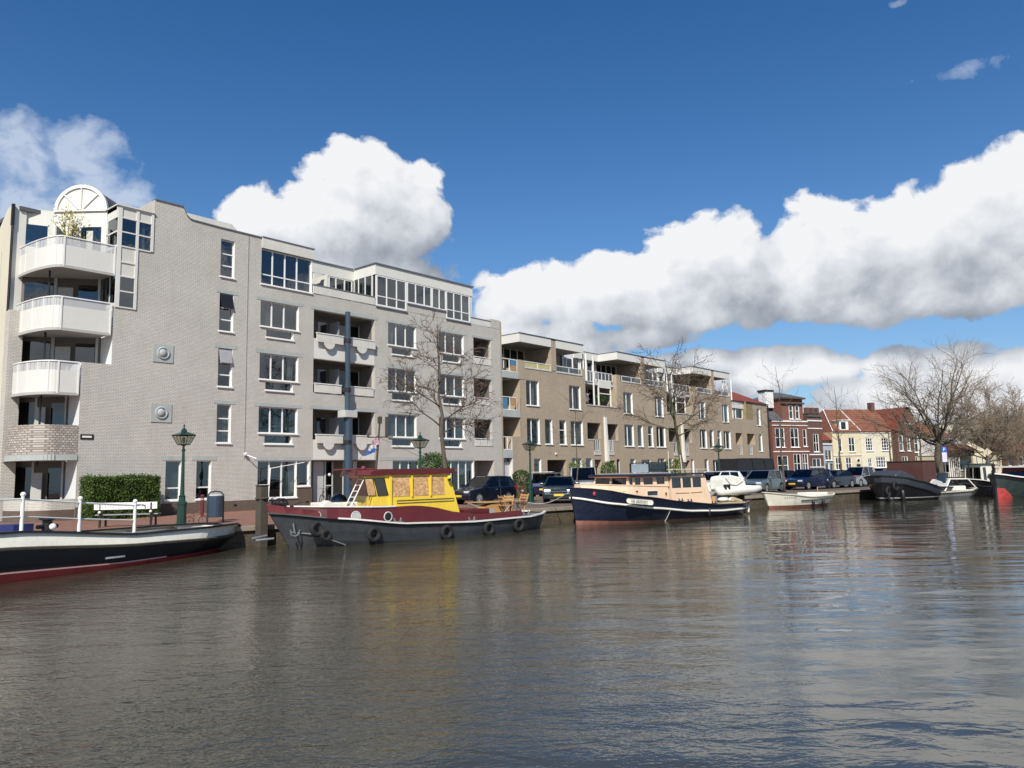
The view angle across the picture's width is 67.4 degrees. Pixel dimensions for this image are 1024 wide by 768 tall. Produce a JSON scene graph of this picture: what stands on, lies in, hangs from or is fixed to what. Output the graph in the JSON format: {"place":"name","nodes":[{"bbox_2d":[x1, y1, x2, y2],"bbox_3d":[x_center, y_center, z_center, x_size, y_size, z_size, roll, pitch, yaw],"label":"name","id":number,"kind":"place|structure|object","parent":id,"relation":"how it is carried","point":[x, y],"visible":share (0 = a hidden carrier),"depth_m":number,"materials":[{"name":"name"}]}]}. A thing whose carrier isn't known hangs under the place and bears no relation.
{"place":"outdoors","nodes":[
{"label":"outdoors","id":0,"kind":"place"},
{"bbox_2d":[0,495,540,530],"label":"pavement","id":1,"kind":"structure","parent":0,"point":[244,518],"depth_m":30.51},
{"bbox_2d":[77,471,160,520],"bbox_3d":[-17.150,4.864,33.686,1.480,2.131,3.133,-7,-9,40],"label":"hedge","id":2,"kind":"object","parent":1,"relation":"on","point":[117,489],"visible":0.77,"depth_m":33.09,"materials":[{"name":"green plant"}]},
{"bbox_2d":[94,502,160,527],"bbox_3d":[-13.678,4.644,27.357,2.100,0.860,0.710,0,-7,-8],"label":"park bench","id":3,"kind":"object","parent":1,"relation":"on","point":[151,505],"visible":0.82,"depth_m":27.17,"materials":[{"name":"white paint"}]},
{"bbox_2d":[172,424,195,523],"bbox_3d":[-11.670,3.213,27.223,0.639,3.590,0.639,-7,-9,40],"label":"street lamp","id":4,"kind":"object","parent":1,"relation":"on","point":[181,509],"visible":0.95,"depth_m":27.12,"materials":[{"name":"green metal"}]},
{"bbox_2d":[206,490,223,522],"bbox_3d":[-11.002,4.552,28.493,0.533,1.200,0.533,-2,-7,4],"label":"litter bin","id":5,"kind":"object","parent":1,"relation":"on","point":[215,505],"visible":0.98,"depth_m":28.29,"materials":[{"name":"blue metal"}]},
{"bbox_2d":[410,432,428,468],"bbox_3d":[-4.184,3.974,35.023,0.639,3.590,0.639,-7,-9,40],"label":"street lamp","id":6,"kind":"object","parent":1,"relation":"on","point":[419,438],"visible":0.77,"depth_m":35.07,"materials":[{"name":"green metal"}]},
{"bbox_2d":[416,452,449,468],"bbox_3d":[-4.475,5.292,43.484,2.051,2.954,2.045,-7,-9,40],"label":"evergreen tree","id":7,"kind":"object","parent":1,"relation":"on","point":[437,460],"visible":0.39,"depth_m":43.17,"materials":[{"name":"green plant"}]},
{"bbox_2d":[377,308,505,467],"bbox_3d":[-3.771,1.319,40.978,6.909,10.270,6.506,-1,-7,-1],"label":"street tree","id":8,"kind":"object","parent":1,"relation":"on","point":[440,425],"visible":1,"depth_m":40.45,"materials":[{"name":"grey plant"}]},
{"bbox_2d":[512,469,528,497],"bbox_3d":[0.594,6.479,49.910,1.218,1.898,1.238,-7,-9,40],"label":"clipped shrub","id":9,"kind":"object","parent":1,"relation":"on","point":[515,475],"visible":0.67,"depth_m":49.70,"materials":[{"name":"green plant"}]},
{"bbox_2d":[600,461,616,473],"bbox_3d":[7.665,7.333,60.969,1.370,2.468,1.371,-7,-9,40],"label":"topiary tree","id":10,"kind":"object","parent":1,"relation":"on","point":[610,465],"visible":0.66,"depth_m":60.78,"materials":[{"name":"green plant"}]},
{"bbox_2d":[662,459,685,475],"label":"flowering shrub","id":11,"kind":"object","parent":1,"relation":"on","point":[671,466],"visible":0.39,"depth_m":65.68,"materials":[{"name":"green plant"}]},
{"bbox_2d":[0,476,964,522],"bbox_3d":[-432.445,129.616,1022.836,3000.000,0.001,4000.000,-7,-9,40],"label":"street","id":12,"kind":"structure","parent":0,"point":[561,502],"depth_m":46.81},
{"bbox_2d":[0,185,502,521],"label":"apartment building","id":13,"kind":"structure","parent":12,"relation":"on","point":[250,361],"depth_m":38.26,"materials":[{"name":"white brick"}]},
{"bbox_2d":[47,204,87,242],"bbox_3d":[-20.419,-6.607,35.322,1.800,3.021,1.692,-7,-9,40],"label":"potted shrub","id":14,"kind":"object","parent":13,"relation":"on","point":[74,226],"visible":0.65,"depth_m":35.36,"materials":[{"name":"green plant"}]},
{"bbox_2d":[164,461,181,501],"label":"window","id":15,"kind":"structure","parent":13,"relation":"in","point":[173,468],"depth_m":36.44,"materials":[{"name":"glass"}]},
{"bbox_2d":[195,461,211,500],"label":"window","id":16,"kind":"structure","parent":13,"relation":"in","point":[203,470],"depth_m":37.60,"materials":[{"name":"glass"}]},
{"bbox_2d":[215,404,231,443],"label":"window","id":17,"kind":"structure","parent":13,"relation":"in","point":[223,432],"depth_m":38.67,"materials":[{"name":"glass"}]},
{"bbox_2d":[217,348,232,388],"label":"window","id":18,"kind":"structure","parent":13,"relation":"in","point":[224,369],"depth_m":38.94,"materials":[{"name":"white paint"}]},
{"bbox_2d":[218,293,234,333],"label":"window","id":19,"kind":"structure","parent":13,"relation":"in","point":[225,314],"depth_m":39.28,"materials":[{"name":"glass"}]},
{"bbox_2d":[220,240,235,279],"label":"window","id":20,"kind":"structure","parent":13,"relation":"in","point":[227,268],"depth_m":39.65,"materials":[{"name":"glass"}]},
{"bbox_2d":[257,461,297,498],"bbox_3d":[-12.414,5.066,40.564,0.260,2.003,2.440,-7,-9,40],"label":"window","id":21,"kind":"structure","parent":13,"relation":"in","point":[283,480],"depth_m":40.78,"materials":[{"name":"glass"}]},
{"bbox_2d":[258,406,298,434],"bbox_3d":[-12.472,1.973,40.929,0.260,1.453,2.450,-7,-9,40],"label":"window","id":22,"kind":"structure","parent":13,"relation":"in","point":[272,420],"depth_m":41.03,"materials":[{"name":"glass"}]},
{"bbox_2d":[264,434,293,444],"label":"window","id":23,"kind":"structure","parent":13,"relation":"in","point":[268,439],"depth_m":40.90,"materials":[{"name":"glass"}]},
{"bbox_2d":[259,353,299,382],"bbox_3d":[-12.528,-0.838,41.257,0.260,1.453,2.450,-7,-9,40],"label":"window","id":24,"kind":"structure","parent":13,"relation":"in","point":[278,368],"depth_m":41.34,"materials":[{"name":"glass"}]},
{"bbox_2d":[265,381,293,392],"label":"window","id":25,"kind":"structure","parent":13,"relation":"in","point":[269,386],"depth_m":41.24,"materials":[{"name":"white paint"}]},
{"bbox_2d":[260,301,299,332],"bbox_3d":[-12.585,-3.648,41.585,0.260,1.453,2.450,-7,-9,40],"label":"window","id":26,"kind":"structure","parent":13,"relation":"in","point":[273,315],"depth_m":41.69,"materials":[{"name":"white paint"}]},
{"bbox_2d":[266,328,294,341],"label":"window","id":27,"kind":"structure","parent":13,"relation":"in","point":[270,333],"depth_m":41.55,"materials":[{"name":"glass"}]},
{"bbox_2d":[260,249,312,293],"bbox_3d":[-12.368,-6.150,42.190,0.260,1.993,3.270,-7,-9,40],"label":"window","id":28,"kind":"structure","parent":13,"relation":"in","point":[278,270],"depth_m":42.25,"materials":[{"name":"glass"}]},
{"bbox_2d":[295,461,310,486],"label":"window","id":29,"kind":"structure","parent":13,"relation":"in","point":[303,469],"depth_m":41.92,"materials":[{"name":"white paint"}]},
{"bbox_2d":[324,461,343,500],"bbox_3d":[-9.966,5.695,44.079,0.060,2.500,1.910,-7,-9,40],"label":"entrance door","id":30,"kind":"structure","parent":13,"relation":"in","point":[328,466],"depth_m":43.63,"materials":[{"name":"glass"}]},
{"bbox_2d":[323,275,351,300],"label":"window","id":31,"kind":"structure","parent":13,"relation":"in","point":[333,282],"depth_m":47.43,"materials":[{"name":"glass"}]},
{"bbox_2d":[375,274,406,310],"bbox_3d":[-7.503,-5.645,47.763,0.070,1.936,2.476,-7,-9,40],"label":"window","id":32,"kind":"structure","parent":13,"relation":"in","point":[389,292],"depth_m":47.74,"materials":[{"name":"glass"}]},
{"bbox_2d":[388,368,415,393],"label":"window","id":33,"kind":"structure","parent":13,"relation":"in","point":[410,378],"depth_m":47.88,"materials":[{"name":"glass"}]},
{"bbox_2d":[391,347,412,357],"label":"window","id":34,"kind":"structure","parent":13,"relation":"in","point":[396,351],"depth_m":48.08,"materials":[{"name":"white paint"}]},
{"bbox_2d":[388,414,416,438],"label":"window","id":35,"kind":"structure","parent":13,"relation":"in","point":[399,426],"depth_m":47.63,"materials":[{"name":"glass"}]},
{"bbox_2d":[388,323,416,349],"bbox_3d":[-6.912,-2.995,48.155,0.260,1.453,2.400,-7,-9,40],"label":"window","id":36,"kind":"structure","parent":13,"relation":"in","point":[398,335],"depth_m":48.26,"materials":[{"name":"glass"}]},
{"bbox_2d":[392,438,413,446],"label":"window","id":37,"kind":"structure","parent":13,"relation":"in","point":[401,442],"depth_m":47.47,"materials":[{"name":"white paint"}]},
{"bbox_2d":[393,461,417,474],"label":"window","id":38,"kind":"structure","parent":13,"relation":"in","point":[396,464],"depth_m":47.54,"materials":[{"name":"glass"}]},
{"bbox_2d":[407,282,431,307],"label":"window","id":39,"kind":"structure","parent":13,"relation":"in","point":[418,294],"depth_m":49.58,"materials":[{"name":"glass"}]},
{"bbox_2d":[432,287,445,309],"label":"window","id":40,"kind":"structure","parent":13,"relation":"in","point":[438,295],"depth_m":50.86,"materials":[{"name":"glass"}]},
{"bbox_2d":[438,332,464,356],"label":"window","id":41,"kind":"structure","parent":13,"relation":"in","point":[461,345],"depth_m":51.60,"materials":[{"name":"glass"}]},
{"bbox_2d":[439,417,465,439],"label":"window","id":42,"kind":"structure","parent":13,"relation":"in","point":[455,433],"depth_m":50.96,"materials":[{"name":"glass"}]},
{"bbox_2d":[440,374,465,397],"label":"window","id":43,"kind":"structure","parent":13,"relation":"in","point":[456,392],"depth_m":51.25,"materials":[{"name":"glass"}]},
{"bbox_2d":[444,440,462,447],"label":"window","id":44,"kind":"structure","parent":13,"relation":"in","point":[448,443],"depth_m":50.83,"materials":[{"name":"glass"}]},
{"bbox_2d":[446,291,469,322],"bbox_3d":[-3.675,-5.229,52.201,0.070,1.886,2.286,-7,-9,40],"label":"window","id":45,"kind":"structure","parent":13,"relation":"in","point":[457,305],"depth_m":52.21,"materials":[{"name":"glass"}]},
{"bbox_2d":[448,461,473,489],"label":"window","id":46,"kind":"structure","parent":13,"relation":"in","point":[464,470],"depth_m":51.21,"materials":[{"name":"white paint"}]},
{"bbox_2d":[454,476,516,503],"bbox_3d":[-1.592,5.847,42.502,2.000,1.500,3.776,-7,-9,43],"label":"parked car","id":47,"kind":"object","parent":12,"relation":"on","point":[481,488],"visible":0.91,"depth_m":42.03,"materials":[{"name":"black paint"}]},
{"bbox_2d":[522,437,536,502],"bbox_3d":[1.000,4.687,42.023,0.639,3.590,0.639,-7,-9,40],"label":"street lamp","id":48,"kind":"object","parent":12,"relation":"on","point":[530,488],"visible":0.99,"depth_m":41.90,"materials":[{"name":"green metal"}]},
{"bbox_2d":[531,472,560,496],"bbox_3d":[2.433,6.694,51.224,2.140,1.680,4.612,-3,-7,12],"label":"parked car","id":49,"kind":"object","parent":12,"relation":"on","point":[538,478],"visible":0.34,"depth_m":49.64,"materials":[{"name":"blue paint"}]},
{"bbox_2d":[540,476,578,502],"bbox_3d":[2.631,5.733,41.898,2.060,1.420,4.326,-2,-7,6],"label":"parked car","id":50,"kind":"object","parent":12,"relation":"on","point":[555,487],"visible":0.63,"depth_m":40.53,"materials":[{"name":"grey paint"}]},
{"bbox_2d":[500,322,619,493],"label":"terrace block","id":51,"kind":"structure","parent":12,"relation":"on","point":[537,384],"depth_m":59.66,"materials":[{"name":"beige brick"}]},
{"bbox_2d":[526,380,539,406],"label":"window","id":52,"kind":"structure","parent":51,"relation":"in","point":[532,387],"depth_m":57.71,"materials":[{"name":"glass"}]},
{"bbox_2d":[527,418,540,444],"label":"window","id":53,"kind":"structure","parent":51,"relation":"in","point":[533,425],"depth_m":57.43,"materials":[{"name":"white paint"}]},
{"bbox_2d":[545,419,553,444],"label":"window","id":54,"kind":"structure","parent":51,"relation":"in","point":[548,426],"depth_m":58.79,"materials":[{"name":"white paint"}]},
{"bbox_2d":[559,420,566,444],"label":"window","id":55,"kind":"structure","parent":51,"relation":"in","point":[562,424],"depth_m":60.15,"materials":[{"name":"white paint"}]},
{"bbox_2d":[569,385,581,410],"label":"window","id":56,"kind":"structure","parent":51,"relation":"in","point":[574,391],"depth_m":61.77,"materials":[{"name":"white paint"}]},
{"bbox_2d":[570,421,584,445],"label":"window","id":57,"kind":"structure","parent":51,"relation":"in","point":[579,436],"depth_m":61.59,"materials":[{"name":"white paint"}]},
{"bbox_2d":[547,393,591,481],"bbox_3d":[4.227,3.871,48.535,3.972,6.608,3.808,-7,-9,40],"label":"street tree","id":58,"kind":"object","parent":12,"relation":"on","point":[575,432],"visible":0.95,"depth_m":48.18,"materials":[{"name":"brown plant"}]},
{"bbox_2d":[569,467,595,483],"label":"parked car","id":59,"kind":"object","parent":12,"relation":"on","point":[583,474],"visible":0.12,"depth_m":51.97,"materials":[{"name":"silver paint"}]},
{"bbox_2d":[561,351,696,472],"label":"terrace block","id":60,"kind":"structure","parent":12,"relation":"on","point":[651,443],"depth_m":69.81,"materials":[{"name":"beige brick"}]},
{"bbox_2d":[623,392,633,414],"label":"window","id":61,"kind":"structure","parent":60,"relation":"in","point":[628,396],"depth_m":67.82,"materials":[{"name":"glass"}]},
{"bbox_2d":[624,425,634,446],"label":"window","id":62,"kind":"structure","parent":60,"relation":"in","point":[629,432],"depth_m":67.47,"materials":[{"name":"white paint"}]},
{"bbox_2d":[655,396,664,417],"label":"window","id":63,"kind":"structure","parent":60,"relation":"in","point":[659,411],"depth_m":71.84,"materials":[{"name":"white paint"}]},
{"bbox_2d":[656,427,666,447],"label":"window","id":64,"kind":"structure","parent":60,"relation":"in","point":[660,432],"depth_m":71.62,"materials":[{"name":"white paint"}]},
{"bbox_2d":[606,336,739,472],"bbox_3d":[12.672,2.325,56.512,9.087,11.186,8.288,3,-8,-33],"label":"street tree","id":65,"kind":"object","parent":12,"relation":"on","point":[670,394],"visible":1,"depth_m":56.24,"materials":[{"name":"brown plant"}]},
{"bbox_2d":[657,366,736,474],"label":"terrace block","id":66,"kind":"structure","parent":12,"relation":"on","point":[707,454],"depth_m":79.75,"materials":[{"name":"beige brick"}]},
{"bbox_2d":[700,429,707,448],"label":"window","id":67,"kind":"structure","parent":66,"relation":"in","point":[703,436],"depth_m":78.06,"materials":[{"name":"white paint"}]},
{"bbox_2d":[673,390,770,457],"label":"end block","id":68,"kind":"structure","parent":12,"relation":"on","point":[747,427],"depth_m":87.39,"materials":[{"name":"beige brick"}]},
{"bbox_2d":[702,471,744,486],"bbox_3d":[13.240,6.414,49.902,4.126,1.500,2.040,4,-9,-39],"label":"parked car","id":69,"kind":"object","parent":12,"relation":"on","point":[733,473],"visible":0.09,"depth_m":49.73,"materials":[{"name":"white paint"}]},
{"bbox_2d":[716,458,774,470],"bbox_3d":[18.750,7.248,61.958,6.235,2.480,2.340,5,-9,-42],"label":"shelter","id":70,"kind":"object","parent":12,"relation":"on","point":[741,464],"visible":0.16,"depth_m":60.81,"materials":[{"name":"black paint"}]},
{"bbox_2d":[744,470,785,491],"bbox_3d":[17.051,6.630,52.402,2.040,1.500,3.926,-7,-9,42],"label":"parked car","id":71,"kind":"object","parent":12,"relation":"on","point":[766,480],"visible":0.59,"depth_m":51.94,"materials":[{"name":"silver paint"}]},
{"bbox_2d":[740,360,818,491],"bbox_3d":[18.347,2.633,52.047,4.933,9.311,5.303,-7,-9,40],"label":"street tree","id":72,"kind":"object","parent":12,"relation":"on","point":[783,476],"visible":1,"depth_m":52.21,"materials":[{"name":"grey plant"}]},
{"bbox_2d":[785,469,833,489],"bbox_3d":[22.123,7.112,57.402,4.526,1.500,2.080,4,-9,-39],"label":"parked car","id":73,"kind":"object","parent":12,"relation":"on","point":[807,479],"visible":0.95,"depth_m":56.67,"materials":[{"name":"blue paint"}]},
{"bbox_2d":[803,415,824,468],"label":"brick annex","id":74,"kind":"object","parent":12,"relation":"on","point":[816,454],"visible":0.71,"depth_m":100.21,"materials":[{"name":"red brick"}]},
{"bbox_2d":[822,432,832,469],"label":"shop house","id":75,"kind":"structure","parent":12,"relation":"on","point":[827,451],"depth_m":103.16,"materials":[{"name":"white paint"}]},
{"bbox_2d":[813,470,855,488],"bbox_3d":[24.744,7.342,59.396,4.326,1.400,2.080,4,-9,-39],"label":"parked car","id":76,"kind":"object","parent":12,"relation":"on","point":[843,477],"visible":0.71,"depth_m":58.83,"materials":[{"name":"black paint"}]},
{"bbox_2d":[818,409,861,469],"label":"cream house","id":77,"kind":"structure","parent":12,"relation":"on","point":[850,450],"depth_m":104.53,"materials":[{"name":"paint"}]},
{"bbox_2d":[809,377,875,469],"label":"street tree","id":78,"kind":"object","parent":12,"relation":"on","point":[837,422],"visible":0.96,"depth_m":72.51,"materials":[{"name":"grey plant"}]},
{"bbox_2d":[839,467,874,486],"bbox_3d":[27.779,7.474,61.908,3.726,1.600,2.040,4,-9,-39],"label":"parked car","id":79,"kind":"object","parent":12,"relation":"on","point":[860,473],"visible":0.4,"depth_m":61.47,"materials":[{"name":"silver paint"}]},
{"bbox_2d":[824,403,892,467],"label":"cream house","id":80,"kind":"structure","parent":12,"relation":"on","point":[875,454],"depth_m":105.66,"materials":[{"name":"paint"}]},
{"bbox_2d":[863,407,920,460],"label":"brown gable house","id":81,"kind":"structure","parent":12,"relation":"on","point":[901,452],"depth_m":106.37,"materials":[{"name":"brick"}]},
{"bbox_2d":[861,406,923,460],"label":"street tree","id":82,"kind":"object","parent":12,"relation":"on","point":[888,435],"visible":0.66,"depth_m":82.18,"materials":[{"name":"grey plant"}]},
{"bbox_2d":[835,330,1022,477],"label":"street tree","id":83,"kind":"object","parent":12,"relation":"on","point":[946,414],"visible":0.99,"depth_m":66.29,"materials":[{"name":"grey plant"}]},
{"bbox_2d":[901,373,1023,473],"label":"street tree","id":84,"kind":"object","parent":12,"relation":"on","point":[991,429],"visible":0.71,"depth_m":86.86,"materials":[{"name":"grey plant"}]},
{"bbox_2d":[968,442,985,463],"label":"cream house","id":85,"kind":"structure","parent":12,"relation":"on","point":[975,460],"depth_m":120.58,"materials":[{"name":"paint"}]},
{"bbox_2d":[952,383,1023,473],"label":"street tree","id":86,"kind":"object","parent":12,"relation":"on","point":[988,446],"visible":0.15,"depth_m":100.02,"materials":[{"name":"brown plant"}]},
{"bbox_2d":[982,410,1023,459],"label":"street tree","id":87,"kind":"object","parent":12,"relation":"on","point":[1016,438],"visible":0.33,"depth_m":93.02,"materials":[{"name":"brown plant"}]},
{"bbox_2d":[0,495,1023,767],"bbox_3d":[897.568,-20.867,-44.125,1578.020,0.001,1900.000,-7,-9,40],"label":"water","id":88,"kind":"structure","parent":0,"point":[868,633],"depth_m":9.73,"materials":[{"name":"grey liquid"}]},
{"bbox_2d":[0,492,240,583],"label":"barge","id":89,"kind":"object","parent":88,"relation":"on","point":[46,551],"visible":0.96,"depth_m":19.32,"materials":[{"name":"black metal"}]},
{"bbox_2d":[0,523,33,531],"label":"storage crate","id":90,"kind":"object","parent":89,"relation":"on","point":[14,527],"visible":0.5,"depth_m":18.51,"materials":[{"name":"plastic"}]},
{"bbox_2d":[255,485,268,546],"bbox_3d":[-8.288,4.747,25.414,0.448,2.790,0.460,-7,-9,40],"label":"mooring post","id":91,"kind":"object","parent":88,"relation":"in","point":[261,517],"visible":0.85,"depth_m":25.36,"materials":[{"name":"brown wood"}]},
{"bbox_2d":[251,416,545,546],"bbox_3d":[-3.540,3.671,28.307,12.300,4.850,3.448,5,-9,-41],"label":"tug boat","id":92,"kind":"object","parent":88,"relation":"on","point":[392,505],"visible":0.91,"depth_m":26.16,"materials":[{"name":"red paint"}]},
{"bbox_2d":[465,500,526,512],"bbox_3d":[-0.626,4.971,30.800,2.300,0.530,1.200,5,-9,-41],"label":"garden table","id":93,"kind":"object","parent":92,"relation":"on","point":[493,506],"visible":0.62,"depth_m":30.12,"materials":[{"name":"brown wood"}]},
{"bbox_2d":[568,453,752,524],"bbox_3d":[7.121,4.983,36.203,11.670,3.650,3.745,4,-8,-36],"label":"cabin cruiser","id":94,"kind":"object","parent":88,"relation":"on","point":[659,493],"visible":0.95,"depth_m":34.00,"materials":[{"name":"navy blue paint"},{"name":"peach paint"},{"name":"dark glass"}]},
{"bbox_2d":[708,484,761,496],"bbox_3d":[11.406,5.436,39.433,4.299,0.630,1.720,4,-8,-36],"label":"dinghy","id":95,"kind":"object","parent":94,"relation":"on","point":[726,490],"visible":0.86,"depth_m":38.35,"materials":[{"name":"white fabric"}]},
{"bbox_2d":[710,475,745,489],"bbox_3d":[11.045,5.032,39.193,1.778,0.748,0.962,4,-8,-36],"label":"covered console","id":96,"kind":"object","parent":95,"relation":"on","point":[721,480],"visible":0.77,"depth_m":38.77,"materials":[{"name":"white fabric"}]},
{"bbox_2d":[761,487,834,508],"bbox_3d":[16.356,6.688,44.197,6.050,1.350,2.290,4,-8,-35],"label":"open launch","id":97,"kind":"object","parent":88,"relation":"on","point":[797,500],"visible":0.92,"depth_m":42.91,"materials":[{"name":"beige paint"}]},
{"bbox_2d":[863,460,962,500],"bbox_3d":[27.080,6.722,51.939,8.540,3.050,3.740,3,-8,-34],"label":"barge","id":98,"kind":"object","parent":88,"relation":"on","point":[905,480],"visible":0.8,"depth_m":50.02,"materials":[{"name":"metal"}]},
{"bbox_2d":[937,478,977,498],"bbox_3d":[30.239,7.221,52.523,4.900,1.570,2.000,2,-8,-29],"label":"motor boat","id":99,"kind":"object","parent":88,"relation":"on","point":[960,492],"visible":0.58,"depth_m":51.45,"materials":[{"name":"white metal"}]},
{"bbox_2d":[952,462,993,494],"bbox_3d":[36.659,7.333,58.167,10.120,2.900,3.315,3,-8,-31],"label":"work boat","id":100,"kind":"object","parent":88,"relation":"on","point":[977,473],"visible":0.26,"depth_m":56.39,"materials":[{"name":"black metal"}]},
{"bbox_2d":[960,482,992,495],"bbox_3d":[33.567,7.729,55.856,4.280,1.200,1.775,3,-8,-33],"label":"tender","id":101,"kind":"object","parent":88,"relation":"on","point":[983,490],"visible":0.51,"depth_m":55.15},
{"bbox_2d":[987,466,1023,497],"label":"cabin boat","id":102,"kind":"object","parent":88,"relation":"on","point":[1008,482],"visible":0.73,"depth_m":50.70,"materials":[{"name":"green metal"}]},
{"bbox_2d":[0,0,1023,435],"label":"sky","id":103,"kind":"structure","parent":0,"point":[830,188],"materials":[{"name":"blue"}]},
{"bbox_2d":[219,491,875,548],"bbox_3d":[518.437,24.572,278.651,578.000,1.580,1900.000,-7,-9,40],"label":"quay wall","id":104,"kind":"structure","parent":0,"point":[241,539],"depth_m":34.58,"materials":[{"name":"brick"}]},
{"bbox_2d":[234,489,870,531],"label":"quay coping","id":105,"kind":"object","parent":104,"relation":"on","point":[250,528],"visible":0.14,"depth_m":34.60,"materials":[{"name":"stone"}]},
{"bbox_2d":[754,390,809,470],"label":"brick house","id":106,"kind":"structure","parent":0,"point":[795,453],"depth_m":98.17,"materials":[{"name":"red brick"}]},
{"bbox_2d":[775,428,786,447],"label":"window","id":107,"kind":"structure","parent":106,"relation":"in","point":[777,430],"depth_m":97.11,"materials":[{"name":"white paint"}]},
{"bbox_2d":[790,428,800,447],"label":"window","id":108,"kind":"structure","parent":106,"relation":"in","point":[794,443],"depth_m":98.40,"materials":[{"name":"white paint"}]},
{"bbox_2d":[917,423,995,476],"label":"porch house","id":109,"kind":"structure","parent":0,"point":[950,471],"depth_m":105.36,"materials":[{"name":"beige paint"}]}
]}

